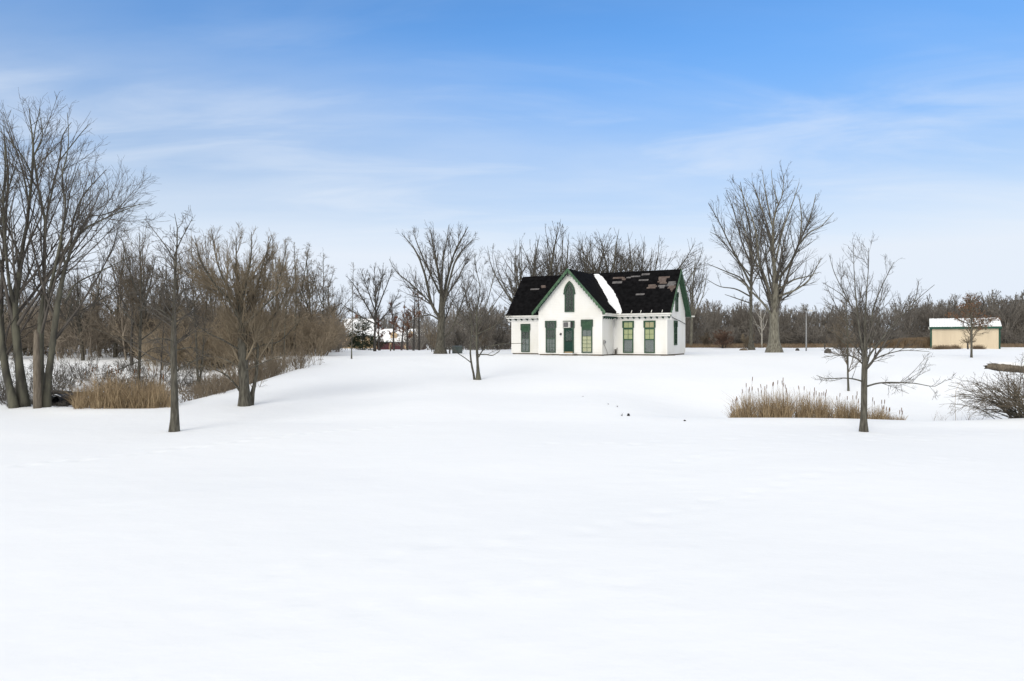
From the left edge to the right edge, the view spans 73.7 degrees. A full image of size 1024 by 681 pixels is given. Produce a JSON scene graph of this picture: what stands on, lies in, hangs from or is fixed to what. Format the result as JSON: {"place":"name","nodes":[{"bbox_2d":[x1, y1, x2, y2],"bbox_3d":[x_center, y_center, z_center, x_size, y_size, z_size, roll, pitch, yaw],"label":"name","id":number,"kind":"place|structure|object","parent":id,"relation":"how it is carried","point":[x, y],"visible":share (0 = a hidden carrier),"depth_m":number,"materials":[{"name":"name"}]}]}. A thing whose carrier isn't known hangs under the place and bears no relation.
{"place":"outdoors","nodes":[
{"label":"outdoors","id":0,"kind":"place"},
{"bbox_2d":[0,341,1023,680],"bbox_3d":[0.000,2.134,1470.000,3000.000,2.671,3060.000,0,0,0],"label":"ground","id":1,"kind":"structure","parent":0,"point":[384,515],"depth_m":11.00,"materials":[{"name":"snow"}]},
{"bbox_2d":[0,249,31,408],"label":"bare tree","id":2,"kind":"object","parent":1,"relation":"on","point":[12,399],"visible":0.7,"depth_m":30.05,"materials":[{"name":"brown plant"}]},
{"bbox_2d":[33,330,41,408],"bbox_3d":[-20.787,1.398,29.900,0.349,3.726,0.336,0,0,0],"label":"tree snag","id":3,"kind":"object","parent":1,"relation":"on","point":[37,398],"visible":0.91,"depth_m":29.80,"materials":[{"name":"brown wood"}]},
{"bbox_2d":[4,271,71,341],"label":"bare tree","id":4,"kind":"object","parent":1,"relation":"on","point":[28,295],"visible":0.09,"depth_m":70.36,"materials":[{"name":"brown plant"}]},
{"bbox_2d":[0,131,77,402],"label":"bare tree","id":5,"kind":"object","parent":1,"relation":"on","point":[8,185],"visible":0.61,"depth_m":30.63,"materials":[{"name":"brown plant"}]},
{"bbox_2d":[0,91,110,406],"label":"bare tree","id":6,"kind":"object","parent":1,"relation":"on","point":[22,392],"visible":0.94,"depth_m":30.35,"materials":[{"name":"grey plant"}]},
{"bbox_2d":[52,390,73,394],"bbox_3d":[-22.132,2.913,33.395,2.683,1.026,0.424,0,0,-13],"label":"fallen log","id":7,"kind":"object","parent":1,"relation":"on","point":[57,391],"visible":0.27,"depth_m":33.35,"materials":[{"name":"brown plant"}]},
{"bbox_2d":[52,393,74,406],"bbox_3d":[-21.440,2.836,32.600,0.600,0.640,1.200,0,0,0],"label":"culvert pipe","id":8,"kind":"object","parent":1,"relation":"on","point":[57,398],"visible":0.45,"depth_m":32.40,"materials":[{"name":"black"}]},
{"bbox_2d":[53,277,84,347],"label":"bare tree","id":9,"kind":"object","parent":1,"relation":"on","point":[66,295],"visible":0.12,"depth_m":74.66,"materials":[{"name":"brown plant"}]},
{"bbox_2d":[0,89,158,392],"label":"bare tree","id":10,"kind":"object","parent":1,"relation":"on","point":[43,311],"visible":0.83,"depth_m":30.48,"materials":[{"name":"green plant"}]},
{"bbox_2d":[49,257,113,360],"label":"bare tree","id":11,"kind":"object","parent":1,"relation":"on","point":[78,319],"visible":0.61,"depth_m":61.41,"materials":[{"name":"brown plant"}]},
{"bbox_2d":[0,145,169,406],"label":"bare tree","id":12,"kind":"object","parent":1,"relation":"on","point":[47,389],"visible":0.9,"depth_m":30.25,"materials":[{"name":"grey plant"}]},
{"bbox_2d":[64,251,115,353],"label":"bare tree","id":13,"kind":"object","parent":1,"relation":"on","point":[97,287],"visible":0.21,"depth_m":70.02,"materials":[{"name":"brown plant"}]},
{"bbox_2d":[0,355,212,407],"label":"brush","id":14,"kind":"object","parent":1,"relation":"on","point":[57,378],"visible":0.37,"depth_m":47.09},
{"bbox_2d":[67,234,155,357],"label":"bare tree","id":15,"kind":"object","parent":1,"relation":"on","point":[121,258],"visible":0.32,"depth_m":65.25,"materials":[{"name":"brown plant"}]},
{"bbox_2d":[53,364,197,408],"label":"cattails","id":16,"kind":"object","parent":1,"relation":"on","point":[115,397],"visible":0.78,"depth_m":29.64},
{"bbox_2d":[80,223,170,393],"bbox_3d":[-20.325,-1.269,36.013,4.178,9.823,4.598,0,0,-18],"label":"bare tree","id":17,"kind":"object","parent":1,"relation":"on","point":[136,299],"visible":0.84,"depth_m":35.98,"materials":[{"name":"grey plant"}]},
{"bbox_2d":[98,247,158,365],"bbox_3d":[-32.581,-3.039,58.183,5.460,10.930,4.087,0,0,0],"label":"bare tree","id":18,"kind":"object","parent":1,"relation":"on","point":[132,323],"visible":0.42,"depth_m":57.89,"materials":[{"name":"brown plant"}]},
{"bbox_2d":[104,249,178,331],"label":"bare tree","id":19,"kind":"object","parent":1,"relation":"on","point":[164,285],"visible":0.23,"depth_m":63.62,"materials":[{"name":"brown plant"}]},
{"bbox_2d":[127,254,186,310],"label":"bare tree","id":20,"kind":"object","parent":1,"relation":"on","point":[156,283],"visible":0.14,"depth_m":71.81,"materials":[{"name":"brown plant"}]},
{"bbox_2d":[114,208,215,431],"bbox_3d":[-11.591,-0.612,22.812,2.894,7.903,2.447,0,0,0],"label":"slim tree","id":21,"kind":"object","parent":1,"relation":"on","point":[174,424],"visible":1,"depth_m":22.71,"materials":[{"name":"grey plant"}]},
{"bbox_2d":[143,271,189,384],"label":"bare tree","id":22,"kind":"object","parent":1,"relation":"on","point":[166,324],"visible":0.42,"depth_m":42.06,"materials":[{"name":"brown plant"}]},
{"bbox_2d":[4,276,359,360],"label":"thicket","id":23,"kind":"object","parent":1,"relation":"on","point":[69,340],"visible":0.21,"depth_m":65.02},
{"bbox_2d":[145,242,222,333],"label":"bare tree","id":24,"kind":"object","parent":1,"relation":"on","point":[177,282],"visible":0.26,"depth_m":66.12,"materials":[{"name":"brown plant"}]},
{"bbox_2d":[153,230,233,385],"bbox_3d":[-19.938,-1.852,43.561,4.462,10.920,6.875,0,0,0],"label":"bare tree","id":25,"kind":"object","parent":1,"relation":"on","point":[203,305],"visible":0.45,"depth_m":43.28,"materials":[{"name":"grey plant"}]},
{"bbox_2d":[177,254,250,331],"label":"bare tree","id":26,"kind":"object","parent":1,"relation":"on","point":[191,299],"visible":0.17,"depth_m":61.91,"materials":[{"name":"brown plant"}]},
{"bbox_2d":[102,305,355,371],"bbox_3d":[-23.811,-0.254,58.780,21.602,5.745,13.917,0,0,0],"label":"thicket","id":27,"kind":"object","parent":1,"relation":"on","point":[309,337],"visible":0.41,"depth_m":55.44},
{"bbox_2d":[134,335,326,407],"bbox_3d":[-17.116,1.506,41.121,9.553,4.014,18.442,0,0,0],"label":"brush","id":28,"kind":"object","parent":1,"relation":"on","point":[272,368],"visible":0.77,"depth_m":39.73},
{"bbox_2d":[210,253,261,316],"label":"bare tree","id":29,"kind":"object","parent":1,"relation":"on","point":[253,287],"visible":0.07,"depth_m":67.90,"materials":[{"name":"brown plant"}]},
{"bbox_2d":[176,221,307,406],"bbox_3d":[-11.659,-1.041,29.586,5.566,8.313,5.161,0,0,0],"label":"willow tree","id":30,"kind":"object","parent":1,"relation":"on","point":[242,327],"visible":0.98,"depth_m":29.08,"materials":[{"name":"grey plant"}]},
{"bbox_2d":[253,241,288,356],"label":"slender tree","id":31,"kind":"object","parent":1,"relation":"on","point":[270,302],"visible":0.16,"depth_m":48.18,"materials":[{"name":"brown plant"}]},
{"bbox_2d":[248,252,317,318],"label":"bare tree","id":32,"kind":"object","parent":1,"relation":"on","point":[285,280],"visible":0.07,"depth_m":72.39,"materials":[{"name":"brown plant"}]},
{"bbox_2d":[268,237,304,356],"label":"slender tree","id":33,"kind":"object","parent":1,"relation":"on","point":[290,309],"visible":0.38,"depth_m":52.35,"materials":[{"name":"brown plant"}]},
{"bbox_2d":[276,241,320,355],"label":"slender tree","id":34,"kind":"object","parent":1,"relation":"on","point":[302,288],"visible":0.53,"depth_m":56.38,"materials":[{"name":"brown plant"}]},
{"bbox_2d":[290,245,324,353],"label":"slender tree","id":35,"kind":"object","parent":1,"relation":"on","point":[311,292],"visible":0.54,"depth_m":64.23,"materials":[{"name":"brown plant"}]},
{"bbox_2d":[305,283,340,315],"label":"bare tree","id":36,"kind":"object","parent":1,"relation":"on","point":[327,298],"visible":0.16,"depth_m":90.19,"materials":[{"name":"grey plant"}]},
{"bbox_2d":[284,261,362,322],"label":"bare tree","id":37,"kind":"object","parent":1,"relation":"on","point":[325,294],"visible":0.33,"depth_m":77.02,"materials":[{"name":"brown plant"}]},
{"bbox_2d":[309,253,338,322],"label":"slender tree","id":38,"kind":"object","parent":1,"relation":"on","point":[323,287],"visible":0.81,"depth_m":68.23,"materials":[{"name":"brown plant"}]},
{"bbox_2d":[337,265,368,358],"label":"young tree","id":39,"kind":"object","parent":1,"relation":"on","point":[352,330],"visible":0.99,"depth_m":51.50,"materials":[{"name":"brown plant"}]},
{"bbox_2d":[342,315,373,347],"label":"house","id":40,"kind":"structure","parent":1,"relation":"on","point":[369,330],"depth_m":223.69,"materials":[{"name":"beige wood"}]},
{"bbox_2d":[344,316,390,349],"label":"evergreen tree","id":41,"kind":"object","parent":1,"relation":"on","point":[366,344],"visible":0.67,"depth_m":95.93,"materials":[{"name":"green plant"}]},
{"bbox_2d":[342,262,403,350],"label":"round maple","id":42,"kind":"object","parent":1,"relation":"on","point":[375,301],"visible":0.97,"depth_m":80.15,"materials":[{"name":"brown plant"}]},
{"bbox_2d":[373,318,385,350],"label":"thin tree","id":43,"kind":"object","parent":1,"relation":"on","point":[379,325],"visible":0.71,"depth_m":93.83,"materials":[{"name":"brown plant"}]},
{"bbox_2d":[376,336,384,350],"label":"shrub","id":44,"kind":"object","parent":1,"relation":"on","point":[381,345],"visible":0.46,"depth_m":99.66,"materials":[{"name":"brown plant"}]},
{"bbox_2d":[268,299,495,345],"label":"wood","id":45,"kind":"object","parent":1,"relation":"on","point":[384,324],"visible":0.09,"depth_m":218.02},
{"bbox_2d":[387,302,402,350],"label":"thin tree","id":46,"kind":"object","parent":1,"relation":"on","point":[396,329],"visible":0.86,"depth_m":92.05,"materials":[{"name":"brown plant"}]},
{"bbox_2d":[376,329,425,349],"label":"garage","id":47,"kind":"structure","parent":1,"relation":"on","point":[386,336],"depth_m":190.45,"materials":[{"name":"red brick"}]},
{"bbox_2d":[377,342,387,349],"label":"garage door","id":48,"kind":"structure","parent":47,"relation":"in","point":[386,346],"depth_m":189.95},
{"bbox_2d":[392,342,402,349],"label":"garage door","id":49,"kind":"structure","parent":47,"relation":"in","point":[398,347],"depth_m":189.95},
{"bbox_2d":[394,297,408,349],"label":"thin tree","id":50,"kind":"object","parent":1,"relation":"on","point":[403,329],"visible":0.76,"depth_m":96.07,"materials":[{"name":"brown plant"}]},
{"bbox_2d":[403,311,411,349],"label":"thin tree","id":51,"kind":"object","parent":1,"relation":"on","point":[409,336],"visible":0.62,"depth_m":89.86,"materials":[{"name":"brown plant"}]},
{"bbox_2d":[403,279,421,350],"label":"thin tree","id":52,"kind":"object","parent":1,"relation":"on","point":[413,327],"visible":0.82,"depth_m":86.12,"materials":[{"name":"brown plant"}]},
{"bbox_2d":[409,269,424,349],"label":"thin tree","id":53,"kind":"object","parent":1,"relation":"on","point":[418,321],"visible":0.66,"depth_m":87.93,"materials":[{"name":"brown plant"}]},
{"bbox_2d":[423,326,437,351],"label":"shrub","id":54,"kind":"object","parent":1,"relation":"on","point":[430,338],"visible":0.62,"depth_m":74.03,"materials":[{"name":"brown plant"}]},
{"bbox_2d":[389,219,480,353],"bbox_3d":[-6.941,-5.071,64.079,8.620,13.244,7.555,0,0,0],"label":"oak tree","id":55,"kind":"object","parent":1,"relation":"on","point":[441,317],"visible":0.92,"depth_m":63.91,"materials":[{"name":"grey plant"}]},
{"bbox_2d":[452,346,461,352],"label":"utility box","id":56,"kind":"object","parent":1,"relation":"on","point":[458,349],"visible":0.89,"depth_m":65.78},
{"bbox_2d":[453,347,461,352],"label":"door","id":57,"kind":"structure","parent":56,"relation":"in","point":[459,349],"depth_m":65.77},
{"bbox_2d":[451,329,469,350],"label":"shrub","id":58,"kind":"object","parent":1,"relation":"on","point":[457,336],"visible":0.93,"depth_m":83.58,"materials":[{"name":"brown plant"}]},
{"bbox_2d":[474,320,493,349],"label":"shrub","id":59,"kind":"object","parent":1,"relation":"on","point":[483,341],"visible":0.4,"depth_m":95.89,"materials":[{"name":"brown plant"}]},
{"bbox_2d":[446,246,526,379],"bbox_3d":[-1.464,-1.421,38.367,4.669,7.852,3.354,0,0,0],"label":"tree","id":60,"kind":"object","parent":1,"relation":"on","point":[469,329],"visible":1,"depth_m":38.16,"materials":[{"name":"grey plant"}]},
{"bbox_2d":[481,323,507,350],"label":"shrub","id":61,"kind":"object","parent":1,"relation":"on","point":[498,338],"visible":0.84,"depth_m":91.67,"materials":[{"name":"brown plant"}]},
{"bbox_2d":[481,236,565,305],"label":"tall tree","id":62,"kind":"object","parent":1,"relation":"on","point":[512,287],"visible":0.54,"depth_m":87.31,"materials":[{"name":"brown plant"}]},
{"bbox_2d":[486,233,560,299],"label":"tall tree","id":63,"kind":"object","parent":1,"relation":"on","point":[516,268],"visible":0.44,"depth_m":93.58,"materials":[{"name":"brown plant"}]},
{"bbox_2d":[509,219,586,282],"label":"tall tree","id":64,"kind":"object","parent":1,"relation":"on","point":[548,259],"visible":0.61,"depth_m":84.94,"materials":[{"name":"brown plant"}]},
{"bbox_2d":[530,244,584,275],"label":"tall tree","id":65,"kind":"object","parent":1,"relation":"on","point":[553,264],"visible":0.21,"depth_m":93.41,"materials":[{"name":"brown plant"}]},
{"bbox_2d":[525,233,617,274],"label":"tall tree","id":66,"kind":"object","parent":1,"relation":"on","point":[555,259],"visible":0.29,"depth_m":93.89,"materials":[{"name":"brown plant"}]},
{"bbox_2d":[523,232,632,275],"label":"tall tree","id":67,"kind":"object","parent":1,"relation":"on","point":[604,246],"visible":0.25,"depth_m":95.99,"materials":[{"name":"brown plant"}]},
{"bbox_2d":[538,238,622,275],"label":"tall tree","id":68,"kind":"object","parent":1,"relation":"on","point":[578,261],"visible":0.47,"depth_m":86.94,"materials":[{"name":"brown plant"}]},
{"bbox_2d":[537,233,627,274],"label":"tall tree","id":69,"kind":"object","parent":1,"relation":"on","point":[583,263],"visible":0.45,"depth_m":87.71,"materials":[{"name":"brown plant"}]},
{"bbox_2d":[505,268,694,355],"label":"cottage","id":70,"kind":"structure","parent":1,"relation":"on","point":[646,313],"depth_m":57.67,"materials":[{"name":"white paint"}]},
{"bbox_2d":[520,324,529,351],"bbox_3d":[1.217,-0.235,62.065,0.970,2.550,0.095,0,0,28],"label":"window","id":71,"kind":"structure","parent":70,"relation":"in","point":[525,328],"depth_m":62.06,"materials":[{"name":"glass"}]},
{"bbox_2d":[545,321,555,352],"bbox_3d":[3.271,-0.325,57.791,1.030,2.690,0.095,0,0,28],"label":"window","id":72,"kind":"structure","parent":70,"relation":"in","point":[550,326],"depth_m":57.78,"materials":[{"name":"green glass"}]},
{"bbox_2d":[563,322,572,327],"bbox_3d":[4.652,-1.320,56.905,0.770,0.500,0.292,0,0,28],"label":"air conditioner","id":73,"kind":"object","parent":70,"relation":"attached to","point":[567,324],"visible":1,"depth_m":56.83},
{"bbox_2d":[563,281,574,311],"bbox_3d":[4.785,-3.680,56.978,1.060,2.600,0.110,0,0,28],"label":"window","id":74,"kind":"structure","parent":70,"relation":"in","point":[569,290],"depth_m":57.02,"materials":[{"name":"green glass"}]},
{"bbox_2d":[563,321,574,352],"bbox_3d":[4.734,-0.295,57.004,1.030,2.710,0.110,0,0,28],"label":"door","id":75,"kind":"structure","parent":70,"relation":"in","point":[568,332],"depth_m":57.01,"materials":[{"name":"green wood"}]},
{"bbox_2d":[581,319,592,352],"bbox_3d":[6.167,-0.355,56.250,1.050,2.750,0.095,0,0,28],"label":"window","id":76,"kind":"structure","parent":70,"relation":"in","point":[586,325],"depth_m":56.27,"materials":[{"name":"glass"}]},
{"bbox_2d":[622,321,633,352],"bbox_3d":[9.782,-0.305,57.511,1.010,2.690,0.095,0,0,28],"label":"window","id":77,"kind":"structure","parent":70,"relation":"in","point":[627,327],"depth_m":57.52,"materials":[{"name":"glass"}]},
{"bbox_2d":[643,321,655,352],"bbox_3d":[11.407,-0.305,56.647,1.010,2.690,0.095,0,0,28],"label":"window","id":78,"kind":"structure","parent":70,"relation":"in","point":[649,327],"depth_m":56.65,"materials":[{"name":"glass"}]},
{"bbox_2d":[674,321,677,344],"bbox_3d":[13.980,-0.650,58.255,0.095,2.080,1.010,0,0,28],"label":"window","id":79,"kind":"structure","parent":70,"relation":"in","point":[675,322],"depth_m":58.27,"materials":[{"name":"green paint"}]},
{"bbox_2d":[675,292,678,311],"bbox_3d":[14.168,-3.320,58.608,0.095,1.680,0.910,0,0,28],"label":"window","id":80,"kind":"structure","parent":70,"relation":"in","point":[676,299],"depth_m":58.56,"materials":[{"name":"green paint"}]},
{"bbox_2d":[562,229,642,273],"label":"tall tree","id":81,"kind":"object","parent":1,"relation":"on","point":[614,264],"visible":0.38,"depth_m":86.24,"materials":[{"name":"brown plant"}]},
{"bbox_2d":[563,231,643,272],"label":"tall tree","id":82,"kind":"object","parent":1,"relation":"on","point":[597,253],"visible":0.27,"depth_m":91.64,"materials":[{"name":"brown plant"}]},
{"bbox_2d":[579,227,681,272],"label":"tall tree","id":83,"kind":"object","parent":1,"relation":"on","point":[612,252],"visible":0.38,"depth_m":89.42,"materials":[{"name":"brown plant"}]},
{"bbox_2d":[607,235,667,271],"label":"tall tree","id":84,"kind":"object","parent":1,"relation":"on","point":[655,264],"visible":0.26,"depth_m":92.29,"materials":[{"name":"brown plant"}]},
{"bbox_2d":[621,236,689,271],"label":"tall tree","id":85,"kind":"object","parent":1,"relation":"on","point":[642,258],"visible":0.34,"depth_m":93.58,"materials":[{"name":"grey plant"}]},
{"bbox_2d":[607,238,711,291],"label":"tall tree","id":86,"kind":"object","parent":1,"relation":"on","point":[683,266],"visible":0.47,"depth_m":88.31,"materials":[{"name":"grey plant"}]},
{"bbox_2d":[674,254,709,345],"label":"bare tree","id":87,"kind":"object","parent":1,"relation":"on","point":[691,301],"visible":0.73,"depth_m":103.70,"materials":[{"name":"brown plant"}]},
{"bbox_2d":[389,289,1023,349],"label":"wood","id":88,"kind":"object","parent":1,"relation":"on","point":[1010,315],"visible":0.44,"depth_m":120.96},
{"bbox_2d":[698,332,715,347],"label":"shrub","id":89,"kind":"object","parent":1,"relation":"on","point":[704,341],"visible":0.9,"depth_m":103.81,"materials":[{"name":"brown plant"}]},
{"bbox_2d":[709,329,733,347],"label":"shrub","id":90,"kind":"object","parent":1,"relation":"on","point":[723,338],"visible":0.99,"depth_m":95.65,"materials":[{"name":"brown plant"}]},
{"bbox_2d":[703,177,785,349],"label":"maple","id":91,"kind":"object","parent":1,"relation":"on","point":[751,346],"visible":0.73,"depth_m":83.82,"materials":[{"name":"grey plant"}]},
{"bbox_2d":[740,334,754,347],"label":"shrub","id":92,"kind":"object","parent":1,"relation":"on","point":[746,341],"visible":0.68,"depth_m":91.96,"materials":[{"name":"brown plant"}]},
{"bbox_2d":[749,302,766,346],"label":"pale tree","id":93,"kind":"object","parent":1,"relation":"on","point":[761,323],"visible":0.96,"depth_m":99.95,"materials":[{"name":"grey plant"}]},
{"bbox_2d":[717,162,836,352],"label":"maple","id":94,"kind":"object","parent":1,"relation":"on","point":[775,294],"visible":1,"depth_m":70.14,"materials":[{"name":"grey plant"}]},
{"bbox_2d":[805,310,812,350],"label":"street lamp","id":95,"kind":"object","parent":1,"relation":"on","point":[806,331],"visible":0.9,"depth_m":77.69,"materials":[{"name":"grey metal"}]},
{"bbox_2d":[722,377,905,419],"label":"cattails","id":96,"kind":"object","parent":1,"relation":"on","point":[776,408],"visible":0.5,"depth_m":26.31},
{"bbox_2d":[820,297,867,390],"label":"slender tree","id":97,"kind":"object","parent":1,"relation":"on","point":[840,342],"visible":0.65,"depth_m":36.57,"materials":[{"name":"brown plant"}]},
{"bbox_2d":[685,343,1023,347],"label":"dry grass","id":98,"kind":"structure","parent":1,"relation":"on","point":[758,345],"depth_m":100.78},
{"bbox_2d":[811,232,955,431],"bbox_3d":[12.421,-0.192,22.588,5.889,6.987,3.065,0,0,0],"label":"tree","id":99,"kind":"object","parent":1,"relation":"on","point":[864,341],"visible":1,"depth_m":22.57,"materials":[{"name":"grey plant"}]},
{"bbox_2d":[871,336,929,347],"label":"dry grass","id":100,"kind":"structure","parent":1,"relation":"on","point":[925,342],"depth_m":95.13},
{"bbox_2d":[926,344,958,349],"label":"weed clump","id":101,"kind":"object","parent":1,"relation":"on","point":[942,347],"visible":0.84,"depth_m":87.81,"materials":[{"name":"brown plant"}]},
{"bbox_2d":[929,318,1001,348],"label":"shed","id":102,"kind":"structure","parent":1,"relation":"on","point":[944,331],"depth_m":92.39,"materials":[{"name":"white"}]},
{"bbox_2d":[960,336,975,348],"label":"shrub","id":103,"kind":"object","parent":1,"relation":"on","point":[969,340],"visible":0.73,"depth_m":85.97,"materials":[{"name":"brown plant"}]},
{"bbox_2d":[945,292,1000,357],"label":"young oak","id":104,"kind":"object","parent":1,"relation":"on","point":[968,296],"visible":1,"depth_m":52.56,"materials":[{"name":"brown plant"}]},
{"bbox_2d":[969,344,986,348],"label":"weed clump","id":105,"kind":"object","parent":1,"relation":"on","point":[979,347],"visible":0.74,"depth_m":86.78,"materials":[{"name":"brown plant"}]},
{"bbox_2d":[939,354,1023,419],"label":"arching shrub","id":106,"kind":"object","parent":1,"relation":"on","point":[1006,406],"visible":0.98,"depth_m":26.51,"materials":[{"name":"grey plant"}]},
{"bbox_2d":[984,362,1023,372],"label":"broken trunk","id":107,"kind":"object","parent":1,"relation":"on","point":[1005,366],"visible":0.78,"depth_m":28.09,"materials":[{"name":"brown wood"}]},
{"bbox_2d":[0,0,1023,329],"label":"sky","id":108,"kind":"structure","parent":0,"point":[338,127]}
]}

